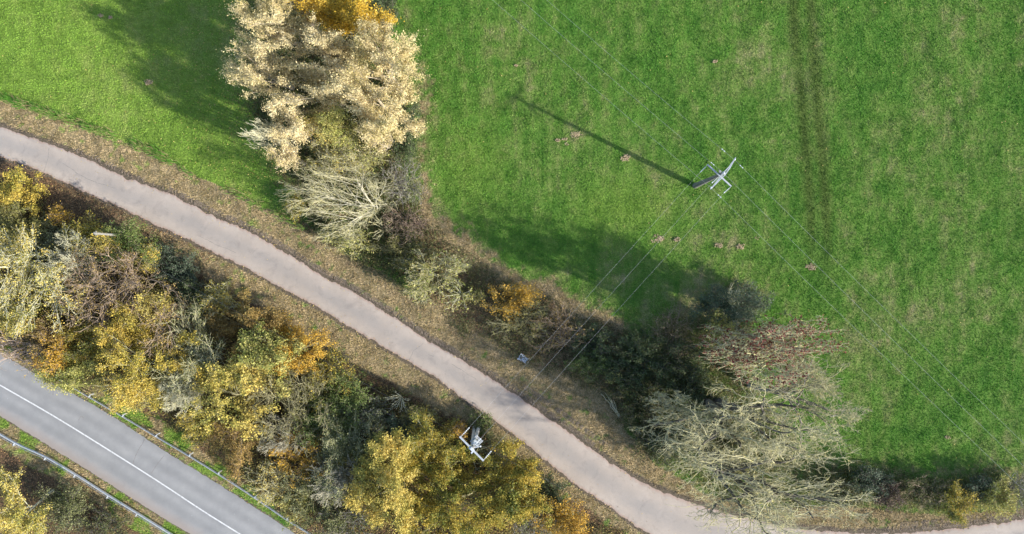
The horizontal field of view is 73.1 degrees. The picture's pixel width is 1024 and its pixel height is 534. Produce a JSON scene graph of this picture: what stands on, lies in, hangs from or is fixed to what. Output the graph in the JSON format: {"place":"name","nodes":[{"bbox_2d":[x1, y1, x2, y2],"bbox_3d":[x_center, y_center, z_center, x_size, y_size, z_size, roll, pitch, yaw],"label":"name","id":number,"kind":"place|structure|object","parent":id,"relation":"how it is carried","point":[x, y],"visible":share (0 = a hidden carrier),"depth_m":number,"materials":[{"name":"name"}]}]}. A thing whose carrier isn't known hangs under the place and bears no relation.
{"place":"outdoors","nodes":[
{"label":"outdoors","id":0,"kind":"place"},
{"bbox_2d":[0,353,293,533],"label":"road","id":1,"kind":"structure","parent":0,"point":[219,502],"depth_m":71.95,"materials":[{"name":"grey asphalt"}]},
{"bbox_2d":[0,0,1023,533],"bbox_3d":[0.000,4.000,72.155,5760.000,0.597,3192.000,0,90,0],"label":"meadow","id":2,"kind":"structure","parent":0,"point":[890,138],"depth_m":72.00,"materials":[{"name":"green plant"}]},
{"bbox_2d":[0,165,50,217],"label":"yellow tree","id":3,"kind":"object","parent":2,"relation":"on","point":[11,188],"visible":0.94,"depth_m":69.45,"materials":[{"name":"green plant"}]},
{"bbox_2d":[0,296,50,341],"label":"cream bush","id":4,"kind":"object","parent":2,"relation":"on","point":[4,320],"visible":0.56,"depth_m":68.61,"materials":[{"name":"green plant"}]},
{"bbox_2d":[0,199,52,248],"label":"olive bush","id":5,"kind":"object","parent":2,"relation":"on","point":[12,212],"visible":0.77,"depth_m":69.54,"materials":[{"name":"green plant"}]},
{"bbox_2d":[0,466,53,533],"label":"yellow tree","id":6,"kind":"object","parent":2,"relation":"on","point":[15,518],"visible":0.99,"depth_m":67.29,"materials":[{"name":"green plant"}]},
{"bbox_2d":[0,320,74,377],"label":"pink bush","id":7,"kind":"object","parent":2,"relation":"on","point":[12,342],"visible":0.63,"depth_m":69.51,"materials":[{"name":"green plant"}]},
{"bbox_2d":[14,317,68,352],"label":"orange bush","id":8,"kind":"object","parent":2,"relation":"on","point":[39,333],"visible":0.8,"depth_m":68.71,"materials":[{"name":"brown plant"}]},
{"bbox_2d":[0,219,93,339],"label":"pale tree","id":9,"kind":"object","parent":2,"relation":"on","point":[22,266],"visible":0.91,"depth_m":67.54,"materials":[{"name":"beige plant"}]},
{"bbox_2d":[26,212,72,260],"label":"dark bush","id":10,"kind":"object","parent":2,"relation":"on","point":[45,237],"visible":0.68,"depth_m":69.95,"materials":[{"name":"green plant"}]},
{"bbox_2d":[27,329,79,376],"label":"orange bush","id":11,"kind":"object","parent":2,"relation":"on","point":[60,349],"visible":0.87,"depth_m":68.05,"materials":[{"name":"brown plant"}]},
{"bbox_2d":[26,479,94,533],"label":"olive bush","id":12,"kind":"object","parent":2,"relation":"on","point":[61,501],"visible":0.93,"depth_m":69.73,"materials":[{"name":"green plant"}]},
{"bbox_2d":[42,229,94,280],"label":"bare bush","id":13,"kind":"object","parent":2,"relation":"on","point":[69,255],"visible":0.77,"depth_m":67.90,"materials":[{"name":"beige plant"}]},
{"bbox_2d":[32,350,105,395],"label":"green bush","id":14,"kind":"object","parent":2,"relation":"on","point":[72,373],"visible":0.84,"depth_m":68.65,"materials":[{"name":"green plant"}]},
{"bbox_2d":[57,210,105,248],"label":"orange bush","id":15,"kind":"object","parent":2,"relation":"on","point":[85,229],"visible":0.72,"depth_m":69.14,"materials":[{"name":"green plant"}]},
{"bbox_2d":[0,433,171,533],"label":"guard rail","id":16,"kind":"object","parent":2,"relation":"on","point":[89,483],"visible":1,"depth_m":71.30,"materials":[{"name":"metal"}]},
{"bbox_2d":[56,317,128,367],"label":"golden bush","id":17,"kind":"object","parent":2,"relation":"on","point":[89,347],"visible":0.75,"depth_m":69.17,"materials":[{"name":"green plant"}]},
{"bbox_2d":[70,501,138,533],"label":"dark bush","id":18,"kind":"object","parent":2,"relation":"on","point":[102,526],"visible":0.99,"depth_m":70.35,"materials":[{"name":"green plant"}]},
{"bbox_2d":[44,243,193,365],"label":"brown tree","id":19,"kind":"object","parent":2,"relation":"on","point":[134,285],"visible":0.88,"depth_m":67.28,"materials":[{"name":"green plant"}]},
{"bbox_2d":[93,215,162,270],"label":"green bush","id":20,"kind":"object","parent":2,"relation":"on","point":[126,236],"visible":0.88,"depth_m":68.53,"materials":[{"name":"green plant"}]},
{"bbox_2d":[86,366,177,416],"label":"golden bush","id":21,"kind":"object","parent":2,"relation":"on","point":[136,407],"visible":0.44,"depth_m":69.38,"materials":[{"name":"yellow plant"}]},
{"bbox_2d":[120,285,176,329],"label":"cream bush","id":22,"kind":"object","parent":2,"relation":"on","point":[142,299],"visible":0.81,"depth_m":67.57,"materials":[{"name":"yellow plant"}]},
{"bbox_2d":[88,300,211,416],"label":"golden tree","id":23,"kind":"object","parent":2,"relation":"on","point":[134,380],"visible":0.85,"depth_m":66.83,"materials":[{"name":"yellow plant"}]},
{"bbox_2d":[0,90,306,232],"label":"tall weeds","id":24,"kind":"object","parent":2,"relation":"on","point":[21,103],"visible":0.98,"depth_m":71.76,"materials":[{"name":"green plant"}]},
{"bbox_2d":[147,241,200,288],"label":"green bush","id":25,"kind":"object","parent":2,"relation":"on","point":[179,271],"visible":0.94,"depth_m":70.58,"materials":[{"name":"green plant"}]},
{"bbox_2d":[156,372,204,416],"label":"bare bush","id":26,"kind":"object","parent":2,"relation":"on","point":[178,401],"visible":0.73,"depth_m":67.71,"materials":[{"name":"beige plant"}]},
{"bbox_2d":[55,377,310,533],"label":"guard rail","id":27,"kind":"object","parent":2,"relation":"on","point":[190,456],"visible":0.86,"depth_m":71.39,"materials":[{"name":"metal"}]},
{"bbox_2d":[145,291,229,408],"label":"lichen tree","id":28,"kind":"object","parent":2,"relation":"on","point":[199,357],"visible":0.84,"depth_m":67.52,"materials":[{"name":"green plant"}]},
{"bbox_2d":[169,275,210,322],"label":"dark bush","id":29,"kind":"object","parent":2,"relation":"on","point":[184,292],"visible":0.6,"depth_m":70.02,"materials":[{"name":"green plant"}]},
{"bbox_2d":[174,406,226,450],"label":"yellow bush","id":30,"kind":"object","parent":2,"relation":"on","point":[191,432],"visible":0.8,"depth_m":69.51,"materials":[{"name":"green plant"}]},
{"bbox_2d":[186,277,241,317],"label":"olive bush","id":31,"kind":"object","parent":2,"relation":"on","point":[226,298],"visible":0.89,"depth_m":69.13,"materials":[{"name":"green plant"}]},
{"bbox_2d":[181,346,285,441],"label":"maple tree","id":32,"kind":"object","parent":2,"relation":"on","point":[226,377],"visible":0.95,"depth_m":66.25,"materials":[{"name":"yellow plant"}]},
{"bbox_2d":[201,405,270,485],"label":"tree","id":33,"kind":"object","parent":2,"relation":"on","point":[229,446],"visible":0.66,"depth_m":68.84,"materials":[{"name":"brown plant"}]},
{"bbox_2d":[199,287,285,365],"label":"tree","id":34,"kind":"object","parent":2,"relation":"on","point":[255,314],"visible":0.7,"depth_m":68.36,"materials":[{"name":"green plant"}]},
{"bbox_2d":[216,31,308,99],"bbox_3d":[-22.891,-18.051,65.360,9.581,13.306,6.359,0,90,0],"label":"poplar tree","id":35,"kind":"object","parent":2,"relation":"on","point":[243,74],"visible":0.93,"depth_m":63.35,"materials":[{"name":"beige plant"}]},
{"bbox_2d":[223,318,307,400],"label":"maple tree","id":36,"kind":"object","parent":2,"relation":"on","point":[247,347],"visible":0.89,"depth_m":66.03,"materials":[{"name":"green plant"}]},
{"bbox_2d":[239,118,301,149],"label":"bare tree","id":37,"kind":"object","parent":2,"relation":"on","point":[261,135],"visible":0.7,"depth_m":65.40,"materials":[{"name":"beige plant"}]},
{"bbox_2d":[237,457,305,506],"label":"pale bush","id":38,"kind":"object","parent":2,"relation":"on","point":[272,494],"visible":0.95,"depth_m":70.05,"materials":[{"name":"beige plant"}]},
{"bbox_2d":[224,0,322,65],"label":"poplar tree","id":39,"kind":"object","parent":2,"relation":"on","point":[285,25],"visible":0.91,"depth_m":63.20,"materials":[{"name":"beige plant"}]},
{"bbox_2d":[254,413,308,457],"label":"bare bush","id":40,"kind":"object","parent":2,"relation":"on","point":[274,444],"visible":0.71,"depth_m":68.42,"materials":[{"name":"beige plant"}]},
{"bbox_2d":[263,135,305,174],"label":"poplar tree","id":41,"kind":"object","parent":2,"relation":"on","point":[287,158],"visible":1,"depth_m":65.35,"materials":[{"name":"beige plant"}]},
{"bbox_2d":[242,360,338,457],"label":"brown tree","id":42,"kind":"object","parent":2,"relation":"on","point":[267,394],"visible":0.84,"depth_m":67.61,"materials":[{"name":"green plant"}]},
{"bbox_2d":[261,93,321,146],"bbox_3d":[-20.495,-13.634,66.080,4.736,11.852,5.202,0,90,0],"label":"poplar tree","id":43,"kind":"object","parent":2,"relation":"on","point":[289,114],"visible":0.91,"depth_m":63.80,"materials":[{"name":"beige plant"}]},
{"bbox_2d":[270,483,319,525],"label":"olive bush","id":44,"kind":"object","parent":2,"relation":"on","point":[288,503],"visible":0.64,"depth_m":70.61,"materials":[{"name":"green plant"}]},
{"bbox_2d":[265,425,332,488],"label":"orange bush","id":45,"kind":"object","parent":2,"relation":"on","point":[302,462],"visible":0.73,"depth_m":69.16,"materials":[{"name":"brown plant"}]},
{"bbox_2d":[264,310,336,379],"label":"yellow tree","id":46,"kind":"object","parent":2,"relation":"on","point":[299,337],"visible":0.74,"depth_m":67.42,"materials":[{"name":"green plant"}]},
{"bbox_2d":[0,177,626,533],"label":"belt undergrowth","id":47,"kind":"object","parent":2,"relation":"on","point":[261,457],"visible":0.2,"depth_m":71.66,"materials":[{"name":"brown plant"}]},
{"bbox_2d":[265,53,375,115],"bbox_3d":[-17.928,-16.752,66.055,10.429,11.922,5.832,0,90,0],"label":"poplar tree","id":48,"kind":"object","parent":2,"relation":"on","point":[325,97],"visible":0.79,"depth_m":63.43,"materials":[{"name":"beige plant"}]},
{"bbox_2d":[277,468,363,533],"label":"grey bush","id":49,"kind":"object","parent":2,"relation":"on","point":[327,511],"visible":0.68,"depth_m":69.61,"materials":[{"name":"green plant"}]},
{"bbox_2d":[288,347,360,411],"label":"golden bush","id":50,"kind":"object","parent":2,"relation":"on","point":[327,369],"visible":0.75,"depth_m":68.46,"materials":[{"name":"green plant"}]},
{"bbox_2d":[287,395,365,447],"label":"green bush","id":51,"kind":"object","parent":2,"relation":"on","point":[310,418],"visible":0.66,"depth_m":68.60,"materials":[{"name":"green plant"}]},
{"bbox_2d":[294,101,362,146],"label":"olive tree","id":52,"kind":"object","parent":2,"relation":"on","point":[333,129],"visible":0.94,"depth_m":64.74,"materials":[{"name":"green plant"}]},
{"bbox_2d":[297,24,361,73],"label":"poplar tree","id":53,"kind":"object","parent":2,"relation":"on","point":[328,41],"visible":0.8,"depth_m":63.02,"materials":[{"name":"beige plant"}]},
{"bbox_2d":[305,454,360,507],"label":"bare bush","id":54,"kind":"object","parent":2,"relation":"on","point":[320,494],"visible":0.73,"depth_m":68.33,"materials":[{"name":"beige plant"}]},
{"bbox_2d":[273,143,410,248],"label":"lichen tree","id":55,"kind":"object","parent":2,"relation":"on","point":[360,186],"visible":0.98,"depth_m":67.30,"materials":[{"name":"beige plant"}]},
{"bbox_2d":[295,133,390,183],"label":"olive tree","id":56,"kind":"object","parent":2,"relation":"on","point":[336,149],"visible":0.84,"depth_m":67.87,"materials":[{"name":"brown plant"}]},
{"bbox_2d":[282,0,404,39],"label":"poplar tree","id":57,"kind":"object","parent":2,"relation":"on","point":[337,14],"visible":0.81,"depth_m":62.46,"materials":[{"name":"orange plant"}]},
{"bbox_2d":[317,218,376,260],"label":"young bush","id":58,"kind":"object","parent":2,"relation":"on","point":[345,244],"visible":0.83,"depth_m":69.98,"materials":[{"name":"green plant"}]},
{"bbox_2d":[320,365,374,418],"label":"green bush","id":59,"kind":"object","parent":2,"relation":"on","point":[356,400],"visible":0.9,"depth_m":68.57,"materials":[{"name":"green plant"}]},
{"bbox_2d":[315,505,379,533],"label":"grey bush","id":60,"kind":"object","parent":2,"relation":"on","point":[354,517],"visible":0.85,"depth_m":70.08,"materials":[{"name":"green plant"}]},
{"bbox_2d":[304,401,401,500],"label":"lichen tree","id":61,"kind":"object","parent":2,"relation":"on","point":[333,452],"visible":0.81,"depth_m":68.27,"materials":[{"name":"green plant"}]},
{"bbox_2d":[345,395,396,436],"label":"grey bush","id":62,"kind":"object","parent":2,"relation":"on","point":[373,412],"visible":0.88,"depth_m":69.29,"materials":[{"name":"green plant"}]},
{"bbox_2d":[321,60,429,155],"bbox_3d":[-12.082,-14.430,64.674,9.310,14.700,7.744,0,90,0],"label":"poplar tree","id":63,"kind":"object","parent":2,"relation":"on","point":[379,124],"visible":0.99,"depth_m":61.15,"materials":[{"name":"beige plant"}]},
{"bbox_2d":[333,427,422,533],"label":"yellow tree","id":64,"kind":"object","parent":2,"relation":"on","point":[402,516],"visible":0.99,"depth_m":66.31,"materials":[{"name":"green plant"}]},
{"bbox_2d":[334,13,431,105],"bbox_3d":[-11.100,-18.116,64.700,9.189,14.659,7.699,34,90,0],"label":"poplar tree","id":65,"kind":"object","parent":2,"relation":"on","point":[403,68],"visible":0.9,"depth_m":61.14,"materials":[{"name":"beige plant"}]},
{"bbox_2d":[368,408,422,451],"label":"green bush","id":66,"kind":"object","parent":2,"relation":"on","point":[394,426],"visible":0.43,"depth_m":69.13,"materials":[{"name":"green plant"}]},
{"bbox_2d":[364,233,443,271],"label":"green bush","id":67,"kind":"object","parent":2,"relation":"on","point":[395,249],"visible":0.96,"depth_m":70.66,"materials":[{"name":"green plant"}]},
{"bbox_2d":[385,93,423,167],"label":"ivy bush","id":68,"kind":"object","parent":2,"relation":"on","point":[407,145],"visible":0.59,"depth_m":69.17,"materials":[{"name":"green plant"}]},
{"bbox_2d":[379,204,429,248],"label":"red bush","id":69,"kind":"object","parent":2,"relation":"on","point":[415,222],"visible":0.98,"depth_m":70.72,"materials":[{"name":"brown plant"}]},
{"bbox_2d":[379,153,431,207],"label":"grey bush","id":70,"kind":"object","parent":2,"relation":"on","point":[403,189],"visible":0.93,"depth_m":70.14,"materials":[{"name":"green plant"}]},
{"bbox_2d":[397,249,471,307],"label":"hedge tree","id":71,"kind":"object","parent":2,"relation":"on","point":[425,280],"visible":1,"depth_m":69.02,"materials":[{"name":"green plant"}]},
{"bbox_2d":[403,404,467,478],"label":"golden tree","id":72,"kind":"object","parent":2,"relation":"on","point":[434,439],"visible":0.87,"depth_m":67.03,"materials":[{"name":"yellow plant"}]},
{"bbox_2d":[371,438,553,533],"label":"golden tree","id":73,"kind":"object","parent":2,"relation":"on","point":[483,512],"visible":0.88,"depth_m":67.14,"materials":[{"name":"yellow plant"}]},
{"bbox_2d":[468,427,518,471],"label":"olive bush","id":74,"kind":"object","parent":2,"relation":"on","point":[493,435],"visible":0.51,"depth_m":70.09,"materials":[{"name":"green plant"}]},
{"bbox_2d":[480,282,544,323],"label":"yellow bush","id":75,"kind":"object","parent":2,"relation":"on","point":[524,299],"visible":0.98,"depth_m":69.96,"materials":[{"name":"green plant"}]},
{"bbox_2d":[487,462,549,528],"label":"golden tree","id":76,"kind":"object","parent":2,"relation":"on","point":[506,486],"visible":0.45,"depth_m":67.62,"materials":[{"name":"yellow plant"}]},
{"bbox_2d":[483,299,555,346],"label":"grey bush","id":77,"kind":"object","parent":2,"relation":"on","point":[539,312],"visible":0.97,"depth_m":70.09,"materials":[{"name":"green plant"}]},
{"bbox_2d":[534,471,568,514],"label":"dark bush","id":78,"kind":"object","parent":2,"relation":"on","point":[548,490],"visible":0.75,"depth_m":70.42,"materials":[{"name":"green plant"}]},
{"bbox_2d":[524,299,593,354],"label":"red bush","id":79,"kind":"object","parent":2,"relation":"on","point":[560,323],"visible":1,"depth_m":70.35,"materials":[{"name":"brown plant"}]},
{"bbox_2d":[527,495,592,533],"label":"orange bush","id":80,"kind":"object","parent":2,"relation":"on","point":[561,513],"visible":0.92,"depth_m":69.27,"materials":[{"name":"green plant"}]},
{"bbox_2d":[563,346,612,382],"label":"green bush","id":81,"kind":"object","parent":2,"relation":"on","point":[584,361],"visible":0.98,"depth_m":70.35,"materials":[{"name":"green plant"}]},
{"bbox_2d":[569,321,613,359],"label":"green bush","id":82,"kind":"object","parent":2,"relation":"on","point":[598,336],"visible":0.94,"depth_m":70.43,"materials":[{"name":"green plant"}]},
{"bbox_2d":[589,329,673,390],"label":"green bush","id":83,"kind":"object","parent":2,"relation":"on","point":[637,353],"visible":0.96,"depth_m":70.32,"materials":[{"name":"green plant"}]},
{"bbox_2d":[244,0,1023,513],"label":"hedge undergrowth","id":84,"kind":"object","parent":2,"relation":"on","point":[472,320],"visible":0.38,"depth_m":71.76,"materials":[{"name":"brown plant"}]},
{"bbox_2d":[605,365,673,428],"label":"green bush","id":85,"kind":"object","parent":2,"relation":"on","point":[630,393],"visible":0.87,"depth_m":70.52,"materials":[{"name":"green plant"}]},
{"bbox_2d":[628,400,673,469],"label":"green bush","id":86,"kind":"object","parent":2,"relation":"on","point":[642,440],"visible":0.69,"depth_m":70.61,"materials":[{"name":"green plant"}]},
{"bbox_2d":[647,302,698,362],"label":"grey bush","id":87,"kind":"object","parent":2,"relation":"on","point":[670,329],"visible":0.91,"depth_m":70.92,"materials":[{"name":"brown plant"}]},
{"bbox_2d":[645,333,714,383],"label":"green bush","id":88,"kind":"object","parent":2,"relation":"on","point":[679,368],"visible":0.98,"depth_m":70.62,"materials":[{"name":"green plant"}]},
{"bbox_2d":[643,390,748,458],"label":"lichen tree","id":89,"kind":"object","parent":2,"relation":"on","point":[664,399],"visible":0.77,"depth_m":66.08,"materials":[{"name":"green plant"}]},
{"bbox_2d":[664,366,731,422],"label":"green bush","id":90,"kind":"object","parent":2,"relation":"on","point":[694,385],"visible":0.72,"depth_m":70.49,"materials":[{"name":"green plant"}]},
{"bbox_2d":[683,282,771,336],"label":"ivy tree","id":91,"kind":"object","parent":2,"relation":"on","point":[720,306],"visible":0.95,"depth_m":67.41,"materials":[{"name":"green plant"}]},
{"bbox_2d":[629,370,842,475],"bbox_3d":[20.454,13.850,65.108,18.814,14.118,9.703,0,90,0],"label":"lichen tree","id":92,"kind":"object","parent":2,"relation":"on","point":[751,415],"visible":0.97,"depth_m":62.65,"materials":[{"name":"beige plant"}]},
{"bbox_2d":[718,279,776,319],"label":"ivy bush","id":93,"kind":"object","parent":2,"relation":"on","point":[746,287],"visible":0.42,"depth_m":69.90,"materials":[{"name":"green plant"}]},
{"bbox_2d":[645,412,879,533],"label":"lichen tree","id":94,"kind":"object","parent":2,"relation":"on","point":[770,492],"visible":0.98,"depth_m":63.10,"materials":[{"name":"beige plant"}]},
{"bbox_2d":[695,309,849,387],"bbox_3d":[23.362,7.350,63.735,14.226,16.739,5.978,-9,90,0],"label":"ash tree","id":95,"kind":"object","parent":2,"relation":"on","point":[766,344],"visible":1,"depth_m":61.60,"materials":[{"name":"brown plant"}]},
{"bbox_2d":[745,349,873,461],"bbox_3d":[27.769,13.165,66.823,12.037,10.557,11.153,0,90,0],"label":"lichen tree","id":96,"kind":"object","parent":2,"relation":"on","point":[816,387],"visible":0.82,"depth_m":64.63,"materials":[{"name":"grey plant"}]},
{"bbox_2d":[813,471,868,508],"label":"hedge bush","id":97,"kind":"object","parent":2,"relation":"on","point":[842,488],"visible":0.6,"depth_m":70.70,"materials":[{"name":"green plant"}]},
{"bbox_2d":[847,462,897,497],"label":"hedge bush","id":98,"kind":"object","parent":2,"relation":"on","point":[868,481],"visible":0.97,"depth_m":70.37,"materials":[{"name":"green plant"}]},
{"bbox_2d":[870,479,908,511],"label":"hedge bush","id":99,"kind":"object","parent":2,"relation":"on","point":[883,498],"visible":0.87,"depth_m":70.38,"materials":[{"name":"brown plant"}]},
{"bbox_2d":[896,473,954,510],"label":"hedge bush","id":100,"kind":"object","parent":2,"relation":"on","point":[928,492],"visible":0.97,"depth_m":70.46,"materials":[{"name":"brown plant"}]},
{"bbox_2d":[935,478,978,531],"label":"hedge bush","id":101,"kind":"object","parent":2,"relation":"on","point":[954,515],"visible":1,"depth_m":69.86,"materials":[{"name":"yellow plant"}]},
{"bbox_2d":[960,470,995,504],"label":"hedge bush","id":102,"kind":"object","parent":2,"relation":"on","point":[979,485],"visible":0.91,"depth_m":70.39,"materials":[{"name":"green plant"}]},
{"bbox_2d":[977,473,1022,524],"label":"hedge bush","id":103,"kind":"object","parent":2,"relation":"on","point":[988,498],"visible":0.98,"depth_m":69.96,"materials":[{"name":"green plant"}]},
{"bbox_2d":[0,127,1023,533],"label":"country lane","id":104,"kind":"structure","parent":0,"point":[614,487],"depth_m":71.95,"materials":[{"name":"grey asphalt"}]},
{"bbox_2d":[0,81,1023,533],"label":"dry verge grass","id":105,"kind":"structure","parent":0,"point":[622,437],"depth_m":71.97,"materials":[{"name":"brown plant"}]},
{"bbox_2d":[0,0,1023,533],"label":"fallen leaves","id":106,"kind":"object","parent":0,"point":[302,316],"depth_m":71.92,"materials":[{"name":"brown plant"}]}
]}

